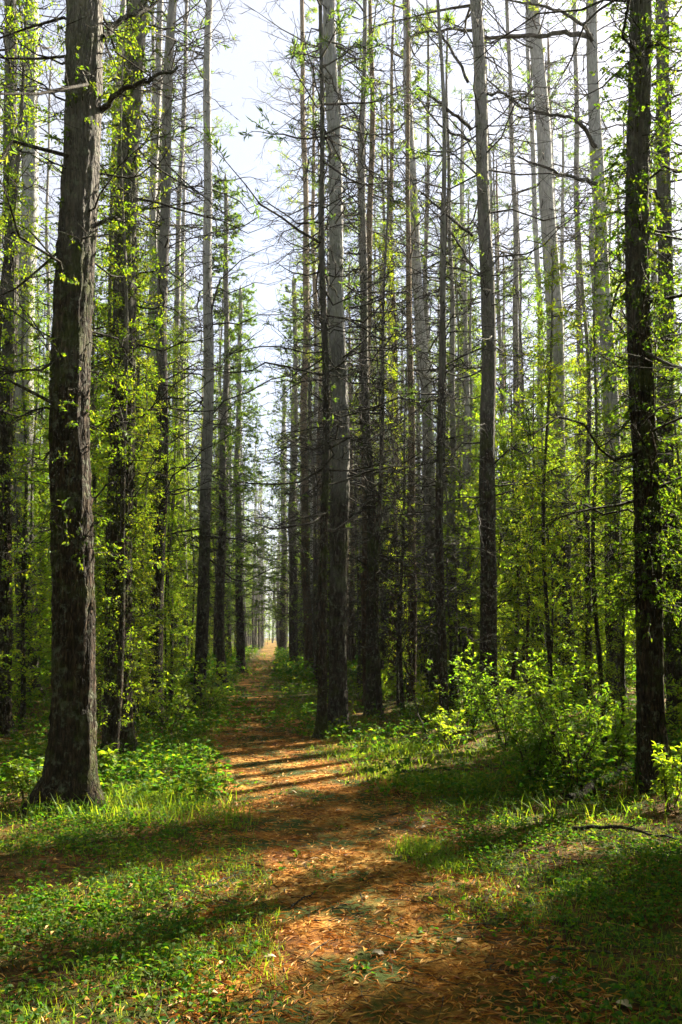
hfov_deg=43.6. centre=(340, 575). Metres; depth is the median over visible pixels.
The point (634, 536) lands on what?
young tree
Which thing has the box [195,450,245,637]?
dead tree
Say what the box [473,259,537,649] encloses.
pine tree
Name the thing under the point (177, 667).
leafy shrub
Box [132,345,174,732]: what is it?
leafy sapling
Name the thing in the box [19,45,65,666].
pine tree
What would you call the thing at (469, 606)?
pine tree
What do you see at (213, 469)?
leafy sapling
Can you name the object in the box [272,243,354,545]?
pine tree
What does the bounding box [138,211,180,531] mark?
pine tree
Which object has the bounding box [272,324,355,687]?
dead tree
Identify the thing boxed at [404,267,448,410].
pine tree
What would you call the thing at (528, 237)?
pine tree
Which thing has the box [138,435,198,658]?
young tree
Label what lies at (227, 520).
dead tree
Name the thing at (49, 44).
pine tree
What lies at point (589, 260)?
pine tree
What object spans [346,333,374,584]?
pine tree
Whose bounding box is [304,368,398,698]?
dead tree
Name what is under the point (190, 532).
leafy sapling
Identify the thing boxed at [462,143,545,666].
pine tree
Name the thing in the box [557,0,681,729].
pine tree
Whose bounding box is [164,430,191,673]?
leafy sapling
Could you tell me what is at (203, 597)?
pine tree
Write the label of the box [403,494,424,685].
leafy sapling
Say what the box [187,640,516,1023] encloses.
needle path
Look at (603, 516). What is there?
young tree
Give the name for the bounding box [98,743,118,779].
sapling
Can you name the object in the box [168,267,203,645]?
pine tree
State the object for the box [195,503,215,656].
leafy sapling
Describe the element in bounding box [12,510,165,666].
young tree
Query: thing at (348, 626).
dead tree
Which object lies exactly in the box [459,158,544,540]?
pine tree
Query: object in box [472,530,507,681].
leafy sapling
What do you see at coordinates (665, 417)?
leafy sapling
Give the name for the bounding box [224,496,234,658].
leafy sapling
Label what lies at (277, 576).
pine tree
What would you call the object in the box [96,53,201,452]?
pine tree
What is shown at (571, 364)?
young tree
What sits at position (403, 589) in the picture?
leafy sapling
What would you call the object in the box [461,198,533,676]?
pine tree
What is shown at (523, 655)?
leafy sapling
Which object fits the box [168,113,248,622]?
pine tree
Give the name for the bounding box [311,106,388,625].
pine tree
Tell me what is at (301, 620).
leafy sapling
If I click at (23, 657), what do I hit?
leafy sapling
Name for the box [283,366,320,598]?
pine tree
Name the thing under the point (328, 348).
pine tree
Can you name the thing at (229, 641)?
pine tree
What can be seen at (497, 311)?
dead tree
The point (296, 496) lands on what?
pine tree
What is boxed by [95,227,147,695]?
leafy sapling
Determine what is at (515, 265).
pine tree
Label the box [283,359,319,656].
pine tree
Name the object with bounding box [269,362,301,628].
pine tree
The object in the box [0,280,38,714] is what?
leafy sapling
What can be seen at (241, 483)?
pine tree
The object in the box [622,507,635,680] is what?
leafy sapling
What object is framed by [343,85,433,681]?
pine tree
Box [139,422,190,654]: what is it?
young tree
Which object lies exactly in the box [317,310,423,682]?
dead tree
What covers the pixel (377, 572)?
dead tree
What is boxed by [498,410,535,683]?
leafy sapling
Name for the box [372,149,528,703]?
dead tree
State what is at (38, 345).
pine tree
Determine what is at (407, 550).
dead tree
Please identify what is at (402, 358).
pine tree
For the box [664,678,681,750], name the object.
leafy shrub
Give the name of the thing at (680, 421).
pine tree
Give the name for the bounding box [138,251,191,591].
spruce tree
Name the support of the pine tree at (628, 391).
on the forest ground at (122, 998)
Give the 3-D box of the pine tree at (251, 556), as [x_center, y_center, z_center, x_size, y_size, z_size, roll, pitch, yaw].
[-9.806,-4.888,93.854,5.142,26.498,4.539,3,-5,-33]
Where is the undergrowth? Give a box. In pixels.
[0,643,681,1023]
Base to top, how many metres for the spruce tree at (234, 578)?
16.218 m
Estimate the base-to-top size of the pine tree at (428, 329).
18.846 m
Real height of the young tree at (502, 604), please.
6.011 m
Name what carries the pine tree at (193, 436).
on the forest ground at (122, 998)
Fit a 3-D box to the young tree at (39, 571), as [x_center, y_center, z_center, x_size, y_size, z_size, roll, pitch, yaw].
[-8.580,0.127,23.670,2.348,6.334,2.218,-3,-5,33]
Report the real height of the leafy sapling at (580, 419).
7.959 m
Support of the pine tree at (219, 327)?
on the forest ground at (122, 998)
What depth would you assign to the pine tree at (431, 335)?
37.82 m
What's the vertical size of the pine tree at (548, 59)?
22.607 m
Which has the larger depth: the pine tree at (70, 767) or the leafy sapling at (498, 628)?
the leafy sapling at (498, 628)
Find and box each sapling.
[0,0,64,702]
[0,178,21,622]
[0,208,51,729]
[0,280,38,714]
[11,262,53,690]
[11,349,51,685]
[12,293,51,661]
[28,225,57,683]
[33,370,49,641]
[35,387,48,605]
[49,179,112,709]
[90,11,177,765]
[90,59,169,707]
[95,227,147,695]
[95,370,107,698]
[96,271,150,693]
[98,102,174,700]
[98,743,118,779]
[99,446,158,739]
[101,363,164,703]
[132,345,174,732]
[134,228,184,693]
[134,230,167,676]
[134,392,168,726]
[145,307,193,709]
[145,332,195,705]
[163,321,197,701]
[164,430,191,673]
[178,296,213,684]
[185,445,200,654]
[189,359,222,652]
[189,419,211,652]
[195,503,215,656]
[198,355,232,662]
[209,457,217,644]
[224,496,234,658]
[226,556,235,657]
[230,472,241,647]
[286,563,302,659]
[294,543,310,661]
[316,478,330,688]
[350,454,385,679]
[369,218,429,706]
[384,325,425,675]
[389,451,422,682]
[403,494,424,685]
[416,473,449,683]
[422,355,474,711]
[443,413,464,672]
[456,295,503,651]
[463,376,517,689]
[464,378,510,683]
[465,346,508,679]
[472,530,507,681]
[495,240,596,760]
[495,413,511,662]
[495,473,514,677]
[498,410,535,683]
[501,407,544,689]
[502,489,535,685]
[514,414,548,701]
[519,260,572,701]
[521,376,546,665]
[523,317,553,662]
[533,384,578,706]
[556,190,635,745]
[557,344,606,707]
[565,347,580,670]
[565,375,605,686]
[565,414,581,663]
[573,560,584,683]
[583,492,604,679]
[586,402,636,759]
[594,384,635,686]
[596,272,635,672]
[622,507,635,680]
[624,402,664,679]
[652,305,681,718]
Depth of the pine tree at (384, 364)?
30.16 m
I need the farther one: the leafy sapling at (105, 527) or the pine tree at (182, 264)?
the pine tree at (182, 264)
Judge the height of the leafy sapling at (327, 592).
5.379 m
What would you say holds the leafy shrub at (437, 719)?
on the forest ground at (122, 998)
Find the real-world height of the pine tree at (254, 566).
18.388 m
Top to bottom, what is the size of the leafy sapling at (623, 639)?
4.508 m
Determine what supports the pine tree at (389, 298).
on the forest ground at (122, 998)
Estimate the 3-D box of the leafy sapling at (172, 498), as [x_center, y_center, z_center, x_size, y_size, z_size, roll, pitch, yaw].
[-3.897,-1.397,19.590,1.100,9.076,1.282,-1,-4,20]
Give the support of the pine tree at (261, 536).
on the forest ground at (122, 998)
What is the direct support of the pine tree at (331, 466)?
on the forest ground at (122, 998)
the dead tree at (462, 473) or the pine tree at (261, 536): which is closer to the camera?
the dead tree at (462, 473)
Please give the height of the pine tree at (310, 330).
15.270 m
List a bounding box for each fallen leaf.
[373,949,383,955]
[616,999,631,1006]
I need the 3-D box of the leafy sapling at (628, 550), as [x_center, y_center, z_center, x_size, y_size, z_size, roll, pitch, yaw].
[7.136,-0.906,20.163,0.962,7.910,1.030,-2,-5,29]
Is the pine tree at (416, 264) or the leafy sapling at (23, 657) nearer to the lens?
the leafy sapling at (23, 657)
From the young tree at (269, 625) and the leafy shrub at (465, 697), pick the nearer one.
the leafy shrub at (465, 697)
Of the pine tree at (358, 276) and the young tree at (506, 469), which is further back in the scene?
the pine tree at (358, 276)
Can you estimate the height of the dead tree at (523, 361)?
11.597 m
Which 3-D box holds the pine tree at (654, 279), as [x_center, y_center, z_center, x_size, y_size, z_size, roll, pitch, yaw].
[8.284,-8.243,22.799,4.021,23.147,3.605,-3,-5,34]
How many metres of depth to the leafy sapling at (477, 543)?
19.68 m
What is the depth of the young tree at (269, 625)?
135.89 m
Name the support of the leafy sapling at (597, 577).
on the forest ground at (122, 998)
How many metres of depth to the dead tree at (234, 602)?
51.58 m
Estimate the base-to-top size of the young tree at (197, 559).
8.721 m
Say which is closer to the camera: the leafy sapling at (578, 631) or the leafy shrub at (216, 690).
the leafy shrub at (216, 690)
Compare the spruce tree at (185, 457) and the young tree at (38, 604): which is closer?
the young tree at (38, 604)
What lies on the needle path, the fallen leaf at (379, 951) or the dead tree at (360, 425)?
the fallen leaf at (379, 951)
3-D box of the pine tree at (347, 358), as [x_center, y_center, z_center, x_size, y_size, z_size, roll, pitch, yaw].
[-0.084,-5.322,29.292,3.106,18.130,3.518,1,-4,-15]
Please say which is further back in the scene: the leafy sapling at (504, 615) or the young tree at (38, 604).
the leafy sapling at (504, 615)
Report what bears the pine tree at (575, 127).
on the forest ground at (122, 998)
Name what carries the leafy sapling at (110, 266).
on the forest ground at (122, 998)
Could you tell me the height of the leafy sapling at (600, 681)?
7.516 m
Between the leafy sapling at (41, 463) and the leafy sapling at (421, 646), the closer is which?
the leafy sapling at (421, 646)
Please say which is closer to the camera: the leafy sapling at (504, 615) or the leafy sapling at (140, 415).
the leafy sapling at (140, 415)
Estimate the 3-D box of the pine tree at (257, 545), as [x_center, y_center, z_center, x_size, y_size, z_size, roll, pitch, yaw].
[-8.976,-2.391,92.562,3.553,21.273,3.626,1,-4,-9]
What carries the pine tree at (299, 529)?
on the forest ground at (122, 998)
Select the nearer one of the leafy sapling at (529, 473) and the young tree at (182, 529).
the young tree at (182, 529)
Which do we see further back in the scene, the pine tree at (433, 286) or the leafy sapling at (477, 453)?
the pine tree at (433, 286)
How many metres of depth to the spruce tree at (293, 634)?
35.78 m
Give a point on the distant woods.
(273, 629)
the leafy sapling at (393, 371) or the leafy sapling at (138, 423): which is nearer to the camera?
the leafy sapling at (138, 423)
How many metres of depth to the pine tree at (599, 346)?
38.33 m
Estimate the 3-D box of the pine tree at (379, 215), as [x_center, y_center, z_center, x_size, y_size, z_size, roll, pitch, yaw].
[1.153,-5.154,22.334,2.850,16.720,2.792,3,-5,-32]
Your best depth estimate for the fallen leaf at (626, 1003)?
3.55 m
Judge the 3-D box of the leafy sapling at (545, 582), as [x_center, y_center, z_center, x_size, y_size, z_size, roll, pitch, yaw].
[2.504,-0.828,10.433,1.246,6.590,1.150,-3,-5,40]
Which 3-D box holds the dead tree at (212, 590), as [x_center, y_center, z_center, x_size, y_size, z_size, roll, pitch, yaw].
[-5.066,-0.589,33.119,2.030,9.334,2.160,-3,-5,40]
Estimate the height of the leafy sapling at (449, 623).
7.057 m
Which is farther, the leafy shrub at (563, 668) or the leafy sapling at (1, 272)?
the leafy sapling at (1, 272)
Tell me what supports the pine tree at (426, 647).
on the forest ground at (122, 998)
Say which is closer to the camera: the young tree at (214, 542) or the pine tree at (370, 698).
the pine tree at (370, 698)
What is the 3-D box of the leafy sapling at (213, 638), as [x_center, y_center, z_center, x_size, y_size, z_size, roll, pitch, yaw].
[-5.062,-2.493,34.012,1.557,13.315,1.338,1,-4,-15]
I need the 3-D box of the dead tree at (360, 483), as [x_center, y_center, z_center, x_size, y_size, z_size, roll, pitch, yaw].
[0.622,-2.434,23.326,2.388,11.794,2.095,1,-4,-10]
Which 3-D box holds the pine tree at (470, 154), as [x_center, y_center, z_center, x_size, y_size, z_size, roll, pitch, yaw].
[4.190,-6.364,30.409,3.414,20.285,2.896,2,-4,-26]
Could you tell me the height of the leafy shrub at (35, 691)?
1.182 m
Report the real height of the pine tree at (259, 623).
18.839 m
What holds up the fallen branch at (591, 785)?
on the forest ground at (122, 998)
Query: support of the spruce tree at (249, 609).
on the forest ground at (122, 998)
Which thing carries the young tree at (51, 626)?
on the forest ground at (122, 998)
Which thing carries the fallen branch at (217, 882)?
on the forest ground at (122, 998)
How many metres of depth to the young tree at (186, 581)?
28.79 m
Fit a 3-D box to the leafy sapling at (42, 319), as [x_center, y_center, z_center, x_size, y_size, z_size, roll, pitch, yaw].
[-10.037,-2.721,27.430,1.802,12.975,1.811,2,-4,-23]
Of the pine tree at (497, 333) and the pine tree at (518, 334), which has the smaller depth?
the pine tree at (497, 333)
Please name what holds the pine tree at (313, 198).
on the forest ground at (122, 998)
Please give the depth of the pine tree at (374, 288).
46.03 m
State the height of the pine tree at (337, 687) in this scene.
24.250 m
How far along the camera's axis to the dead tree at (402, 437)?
34.74 m
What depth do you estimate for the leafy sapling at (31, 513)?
17.17 m
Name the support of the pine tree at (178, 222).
on the forest ground at (122, 998)
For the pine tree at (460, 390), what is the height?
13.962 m
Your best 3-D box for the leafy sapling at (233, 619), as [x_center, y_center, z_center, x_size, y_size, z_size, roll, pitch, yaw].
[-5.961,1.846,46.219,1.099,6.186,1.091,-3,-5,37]
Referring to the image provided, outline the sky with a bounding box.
[0,0,681,637]
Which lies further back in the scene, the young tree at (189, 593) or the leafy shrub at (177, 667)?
the young tree at (189, 593)
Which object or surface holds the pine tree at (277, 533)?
on the forest ground at (122, 998)
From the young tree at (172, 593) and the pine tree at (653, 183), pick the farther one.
the pine tree at (653, 183)
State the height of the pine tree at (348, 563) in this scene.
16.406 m
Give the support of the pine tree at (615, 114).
on the forest ground at (122, 998)
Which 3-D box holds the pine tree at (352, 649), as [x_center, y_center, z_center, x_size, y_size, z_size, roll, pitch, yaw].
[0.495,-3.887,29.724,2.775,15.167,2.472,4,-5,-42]
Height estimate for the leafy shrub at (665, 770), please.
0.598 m
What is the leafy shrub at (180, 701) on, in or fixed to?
on the forest ground at (122, 998)
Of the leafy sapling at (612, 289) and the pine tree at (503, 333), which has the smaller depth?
the leafy sapling at (612, 289)
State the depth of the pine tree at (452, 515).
17.90 m
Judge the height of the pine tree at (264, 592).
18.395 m
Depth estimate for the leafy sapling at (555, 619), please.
18.09 m
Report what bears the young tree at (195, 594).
on the forest ground at (122, 998)
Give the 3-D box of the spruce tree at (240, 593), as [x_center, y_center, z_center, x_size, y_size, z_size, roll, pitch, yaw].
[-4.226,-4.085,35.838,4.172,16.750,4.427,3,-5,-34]
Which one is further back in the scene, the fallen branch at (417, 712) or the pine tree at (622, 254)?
the pine tree at (622, 254)
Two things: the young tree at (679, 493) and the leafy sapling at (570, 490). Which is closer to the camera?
the young tree at (679, 493)
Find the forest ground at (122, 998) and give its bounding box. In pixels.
[0,638,681,1023]
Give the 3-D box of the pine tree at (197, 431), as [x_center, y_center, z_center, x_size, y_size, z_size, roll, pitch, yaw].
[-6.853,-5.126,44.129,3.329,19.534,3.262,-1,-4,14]
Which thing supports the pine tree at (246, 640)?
on the forest ground at (122, 998)
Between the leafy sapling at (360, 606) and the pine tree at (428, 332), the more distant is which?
the pine tree at (428, 332)
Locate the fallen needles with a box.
[0,701,681,1023]
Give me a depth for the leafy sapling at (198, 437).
40.82 m
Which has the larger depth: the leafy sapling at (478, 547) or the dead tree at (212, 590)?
the dead tree at (212, 590)
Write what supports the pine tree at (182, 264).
on the forest ground at (122, 998)
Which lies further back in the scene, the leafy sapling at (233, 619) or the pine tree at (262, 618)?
the pine tree at (262, 618)
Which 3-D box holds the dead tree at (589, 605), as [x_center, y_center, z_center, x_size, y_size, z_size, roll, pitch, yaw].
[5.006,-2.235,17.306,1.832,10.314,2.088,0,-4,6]
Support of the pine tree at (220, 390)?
on the forest ground at (122, 998)
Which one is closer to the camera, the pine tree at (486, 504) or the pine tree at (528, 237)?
the pine tree at (486, 504)
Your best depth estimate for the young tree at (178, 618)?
22.68 m
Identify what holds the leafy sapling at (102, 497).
on the forest ground at (122, 998)
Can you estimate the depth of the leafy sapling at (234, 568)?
48.28 m
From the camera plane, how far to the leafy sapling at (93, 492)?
12.32 m
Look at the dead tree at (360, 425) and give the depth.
31.39 m
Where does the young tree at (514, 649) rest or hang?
on the forest ground at (122, 998)
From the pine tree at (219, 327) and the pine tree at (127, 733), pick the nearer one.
the pine tree at (127, 733)
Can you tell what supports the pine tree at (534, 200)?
on the forest ground at (122, 998)
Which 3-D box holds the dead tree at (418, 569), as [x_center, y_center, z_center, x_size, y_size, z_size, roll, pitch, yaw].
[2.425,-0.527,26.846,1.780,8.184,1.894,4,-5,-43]
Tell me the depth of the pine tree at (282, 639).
61.02 m
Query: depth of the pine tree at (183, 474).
29.89 m
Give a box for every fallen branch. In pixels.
[204,872,241,887]
[291,891,317,906]
[386,671,431,745]
[546,945,619,957]
[565,762,635,803]
[572,823,681,840]
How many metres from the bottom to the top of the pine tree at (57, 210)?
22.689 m
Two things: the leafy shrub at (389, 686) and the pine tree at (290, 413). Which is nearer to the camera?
the leafy shrub at (389, 686)
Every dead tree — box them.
[189,452,237,666]
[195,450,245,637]
[208,412,248,633]
[211,385,248,650]
[231,528,252,649]
[270,568,279,643]
[271,266,377,694]
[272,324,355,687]
[278,297,357,628]
[285,483,302,654]
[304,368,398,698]
[307,173,472,720]
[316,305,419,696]
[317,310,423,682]
[346,318,390,622]
[346,353,403,633]
[348,501,358,659]
[350,378,359,654]
[356,332,459,714]
[366,0,509,724]
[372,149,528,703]
[375,390,422,657]
[385,426,423,647]
[388,363,420,634]
[389,438,447,679]
[398,275,431,677]
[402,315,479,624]
[443,308,517,660]
[445,340,476,633]
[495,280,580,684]
[502,369,550,677]
[543,219,633,706]
[544,286,594,501]
[564,219,626,686]
[649,166,681,522]
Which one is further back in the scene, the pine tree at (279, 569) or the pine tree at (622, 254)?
the pine tree at (279, 569)
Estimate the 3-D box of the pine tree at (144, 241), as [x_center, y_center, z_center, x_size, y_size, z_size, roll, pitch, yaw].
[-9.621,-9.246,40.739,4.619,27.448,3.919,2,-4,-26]
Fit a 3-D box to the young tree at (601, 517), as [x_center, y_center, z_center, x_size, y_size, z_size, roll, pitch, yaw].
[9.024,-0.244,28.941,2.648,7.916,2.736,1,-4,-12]
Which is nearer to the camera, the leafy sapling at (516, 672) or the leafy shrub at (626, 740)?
the leafy shrub at (626, 740)
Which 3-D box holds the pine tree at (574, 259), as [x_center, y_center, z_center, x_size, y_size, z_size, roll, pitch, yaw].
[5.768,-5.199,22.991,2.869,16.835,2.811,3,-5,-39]
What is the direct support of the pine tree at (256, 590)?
on the forest ground at (122, 998)
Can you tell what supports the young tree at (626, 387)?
on the forest ground at (122, 998)
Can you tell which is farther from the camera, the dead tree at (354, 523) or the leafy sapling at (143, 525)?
the dead tree at (354, 523)
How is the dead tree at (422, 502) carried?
on the forest ground at (122, 998)
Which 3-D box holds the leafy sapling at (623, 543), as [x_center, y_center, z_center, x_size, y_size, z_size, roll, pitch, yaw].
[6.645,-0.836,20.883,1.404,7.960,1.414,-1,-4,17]
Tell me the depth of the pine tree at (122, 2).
20.99 m
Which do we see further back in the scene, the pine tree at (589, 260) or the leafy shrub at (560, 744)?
the pine tree at (589, 260)
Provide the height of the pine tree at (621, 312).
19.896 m
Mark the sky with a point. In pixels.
(253, 45)
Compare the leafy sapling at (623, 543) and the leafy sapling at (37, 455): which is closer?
the leafy sapling at (623, 543)
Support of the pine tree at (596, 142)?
on the forest ground at (122, 998)
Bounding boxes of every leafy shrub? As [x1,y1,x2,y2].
[0,742,47,798]
[11,652,50,715]
[135,666,213,733]
[139,646,184,708]
[163,655,251,715]
[348,666,395,702]
[412,674,449,721]
[423,705,473,751]
[427,642,525,734]
[455,652,539,750]
[491,717,590,785]
[492,661,620,789]
[519,631,597,713]
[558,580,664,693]
[576,689,636,777]
[649,741,681,809]
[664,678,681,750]
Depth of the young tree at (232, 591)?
49.99 m
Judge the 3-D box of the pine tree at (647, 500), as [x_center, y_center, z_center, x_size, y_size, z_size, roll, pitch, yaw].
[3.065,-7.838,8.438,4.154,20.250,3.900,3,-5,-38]
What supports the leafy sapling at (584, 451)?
on the forest ground at (122, 998)
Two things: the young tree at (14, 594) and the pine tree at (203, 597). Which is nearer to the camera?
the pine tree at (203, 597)
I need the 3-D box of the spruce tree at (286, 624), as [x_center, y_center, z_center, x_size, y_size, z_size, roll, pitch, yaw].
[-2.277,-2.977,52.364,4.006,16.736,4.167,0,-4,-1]
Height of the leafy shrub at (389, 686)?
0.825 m
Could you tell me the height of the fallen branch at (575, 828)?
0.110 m
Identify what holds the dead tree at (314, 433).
on the forest ground at (122, 998)
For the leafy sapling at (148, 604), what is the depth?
13.92 m
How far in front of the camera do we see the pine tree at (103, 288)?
35.32 m
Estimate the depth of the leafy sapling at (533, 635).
18.26 m
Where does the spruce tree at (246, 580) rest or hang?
on the forest ground at (122, 998)
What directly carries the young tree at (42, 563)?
on the forest ground at (122, 998)
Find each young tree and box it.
[2,272,172,683]
[2,286,162,676]
[12,464,106,638]
[12,476,50,656]
[12,503,135,659]
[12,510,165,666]
[12,535,46,644]
[15,404,99,641]
[22,300,182,724]
[26,413,194,715]
[34,543,147,656]
[91,354,185,667]
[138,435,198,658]
[138,514,195,675]
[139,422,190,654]
[139,508,186,657]
[141,457,197,660]
[143,476,198,628]
[164,549,196,667]
[170,507,198,630]
[178,454,246,656]
[178,514,215,651]
[185,483,235,642]
[210,546,248,645]
[265,606,272,643]
[412,420,599,649]
[443,362,584,698]
[446,390,533,653]
[446,492,550,639]
[446,520,551,669]
[465,336,591,697]
[519,370,624,627]
[553,427,630,644]
[569,428,634,633]
[570,440,635,660]
[572,451,633,644]
[592,322,681,615]
[596,421,681,691]
[626,358,681,644]
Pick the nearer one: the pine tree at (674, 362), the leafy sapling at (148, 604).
the leafy sapling at (148, 604)
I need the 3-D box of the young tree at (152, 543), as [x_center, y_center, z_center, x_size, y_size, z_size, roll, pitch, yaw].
[-3.812,-1.042,13.962,2.457,7.344,2.538,-1,-4,19]
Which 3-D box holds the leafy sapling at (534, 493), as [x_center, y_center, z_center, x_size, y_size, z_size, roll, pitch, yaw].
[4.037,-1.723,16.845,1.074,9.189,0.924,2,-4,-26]
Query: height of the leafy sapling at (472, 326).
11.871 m
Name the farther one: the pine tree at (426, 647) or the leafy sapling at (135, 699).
the pine tree at (426, 647)
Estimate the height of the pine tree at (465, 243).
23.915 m
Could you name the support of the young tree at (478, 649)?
on the forest ground at (122, 998)
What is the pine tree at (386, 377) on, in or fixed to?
on the forest ground at (122, 998)
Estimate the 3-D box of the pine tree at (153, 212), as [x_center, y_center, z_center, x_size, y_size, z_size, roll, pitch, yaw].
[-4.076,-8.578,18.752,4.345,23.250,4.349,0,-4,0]
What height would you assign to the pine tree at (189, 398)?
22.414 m
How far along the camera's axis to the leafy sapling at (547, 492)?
23.57 m
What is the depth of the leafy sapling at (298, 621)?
36.48 m
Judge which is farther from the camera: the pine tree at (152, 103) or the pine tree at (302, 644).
the pine tree at (302, 644)
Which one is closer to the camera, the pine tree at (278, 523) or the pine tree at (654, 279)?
the pine tree at (654, 279)
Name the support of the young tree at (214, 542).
on the forest ground at (122, 998)
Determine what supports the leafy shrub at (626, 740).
on the forest ground at (122, 998)
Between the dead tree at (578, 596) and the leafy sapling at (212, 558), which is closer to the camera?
the dead tree at (578, 596)
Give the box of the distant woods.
[45,501,576,643]
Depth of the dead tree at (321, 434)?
26.72 m
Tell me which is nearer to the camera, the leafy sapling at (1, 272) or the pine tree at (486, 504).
the pine tree at (486, 504)
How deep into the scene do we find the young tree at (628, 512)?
25.47 m
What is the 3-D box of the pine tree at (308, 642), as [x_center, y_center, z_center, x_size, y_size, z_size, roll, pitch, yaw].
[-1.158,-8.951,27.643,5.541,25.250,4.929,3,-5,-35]
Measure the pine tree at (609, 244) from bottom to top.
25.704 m
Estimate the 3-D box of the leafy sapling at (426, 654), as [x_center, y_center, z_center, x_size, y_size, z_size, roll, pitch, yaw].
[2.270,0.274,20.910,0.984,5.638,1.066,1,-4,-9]
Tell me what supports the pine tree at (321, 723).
on the forest ground at (122, 998)
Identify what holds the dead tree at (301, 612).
on the forest ground at (122, 998)
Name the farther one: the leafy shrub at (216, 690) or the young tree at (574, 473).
the young tree at (574, 473)
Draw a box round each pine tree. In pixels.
[0,0,105,700]
[0,0,122,684]
[0,0,148,736]
[0,0,195,814]
[0,0,291,765]
[0,1,57,213]
[0,47,56,614]
[0,95,41,386]
[0,101,45,343]
[2,155,52,655]
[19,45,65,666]
[34,298,51,474]
[37,145,106,338]
[40,0,220,694]
[46,0,254,706]
[48,0,272,724]
[91,110,171,451]
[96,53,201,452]
[99,0,219,553]
[103,0,322,708]
[105,120,214,557]
[136,0,251,682]
[137,157,189,378]
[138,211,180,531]
[158,90,234,679]
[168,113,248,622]
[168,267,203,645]
[171,0,439,739]
[171,280,256,656]
[184,380,198,552]
[185,343,242,576]
[185,371,214,549]
[186,330,201,484]
[189,305,232,449]
[213,0,386,683]
[213,296,267,660]
[216,368,260,626]
[232,0,477,716]
[233,393,261,648]
[239,0,480,733]
[241,416,271,647]
[246,458,272,650]
[246,470,271,647]
[246,496,267,647]
[249,438,270,646]
[251,379,299,656]
[251,481,273,649]
[261,72,374,598]
[261,500,269,647]
[262,0,400,570]
[263,519,273,645]
[266,410,297,646]
[267,495,280,607]
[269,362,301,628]
[269,471,287,627]
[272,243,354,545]
[272,252,325,655]
[272,497,280,649]
[273,321,309,631]
[274,330,310,589]
[280,138,357,684]
[282,410,300,648]
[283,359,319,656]
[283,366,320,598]
[292,162,356,611]
[293,224,378,603]
[299,99,404,597]
[299,195,358,416]
[303,0,453,709]
[311,0,542,702]
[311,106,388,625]
[311,278,346,552]
[313,272,377,672]
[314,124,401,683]
[314,255,388,676]
[318,1,476,693]
[338,0,623,720]
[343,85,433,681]
[345,207,405,446]
[346,218,385,377]
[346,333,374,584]
[347,0,464,701]
[347,78,439,580]
[347,222,403,630]
[358,263,404,661]
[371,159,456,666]
[371,205,421,463]
[372,297,402,505]
[376,0,479,692]
[392,23,509,706]
[393,145,448,646]
[396,192,456,391]
[396,285,422,477]
[398,223,461,525]
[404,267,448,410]
[417,179,479,667]
[418,0,681,712]
[419,139,501,661]
[422,87,514,685]
[431,0,681,794]
[431,143,506,663]
[439,1,596,683]
[445,179,512,691]
[446,316,477,546]
[450,0,591,689]
[453,0,629,704]
[457,16,536,681]
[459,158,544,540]
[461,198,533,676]
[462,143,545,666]
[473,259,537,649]
[495,263,528,667]
[496,282,536,417]
[497,177,545,584]
[498,25,599,653]
[501,91,595,543]
[517,125,602,675]
[524,0,632,681]
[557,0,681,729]
[564,96,625,672]
[564,199,624,583]
[569,154,629,439]
[573,168,628,647]
[575,3,681,684]
[583,117,675,504]
[583,216,632,505]
[592,250,650,636]
[596,110,656,666]
[610,180,676,549]
[614,132,681,361]
[649,135,681,420]
[673,267,681,462]
[675,309,681,444]
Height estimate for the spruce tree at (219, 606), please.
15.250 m
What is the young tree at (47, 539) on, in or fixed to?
on the forest ground at (122, 998)
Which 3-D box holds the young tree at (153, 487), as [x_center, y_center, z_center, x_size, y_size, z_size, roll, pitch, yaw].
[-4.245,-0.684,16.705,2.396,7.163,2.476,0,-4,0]
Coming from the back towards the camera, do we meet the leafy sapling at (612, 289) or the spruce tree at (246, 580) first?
the spruce tree at (246, 580)
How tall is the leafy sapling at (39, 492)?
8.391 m
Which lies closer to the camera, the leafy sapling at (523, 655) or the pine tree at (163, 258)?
the pine tree at (163, 258)
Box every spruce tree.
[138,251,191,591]
[163,339,197,632]
[175,172,272,690]
[188,283,289,672]
[211,408,254,635]
[245,517,252,632]
[245,533,257,645]
[246,550,255,645]
[249,273,313,668]
[275,422,300,631]
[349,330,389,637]
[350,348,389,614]
[407,213,505,684]
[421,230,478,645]
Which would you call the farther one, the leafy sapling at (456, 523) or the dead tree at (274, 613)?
the dead tree at (274, 613)
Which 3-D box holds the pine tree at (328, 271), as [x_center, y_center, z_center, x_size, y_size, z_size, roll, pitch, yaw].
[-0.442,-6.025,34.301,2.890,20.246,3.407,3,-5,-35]
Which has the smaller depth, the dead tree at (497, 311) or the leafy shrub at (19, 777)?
the leafy shrub at (19, 777)
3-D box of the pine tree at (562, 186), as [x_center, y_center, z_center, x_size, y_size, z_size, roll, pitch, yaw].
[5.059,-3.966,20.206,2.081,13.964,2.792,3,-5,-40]
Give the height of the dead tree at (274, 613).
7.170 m
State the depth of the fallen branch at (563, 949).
4.09 m
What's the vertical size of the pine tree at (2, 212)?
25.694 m
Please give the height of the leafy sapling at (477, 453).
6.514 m
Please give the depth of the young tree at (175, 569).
22.20 m
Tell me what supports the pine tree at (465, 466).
on the forest ground at (122, 998)

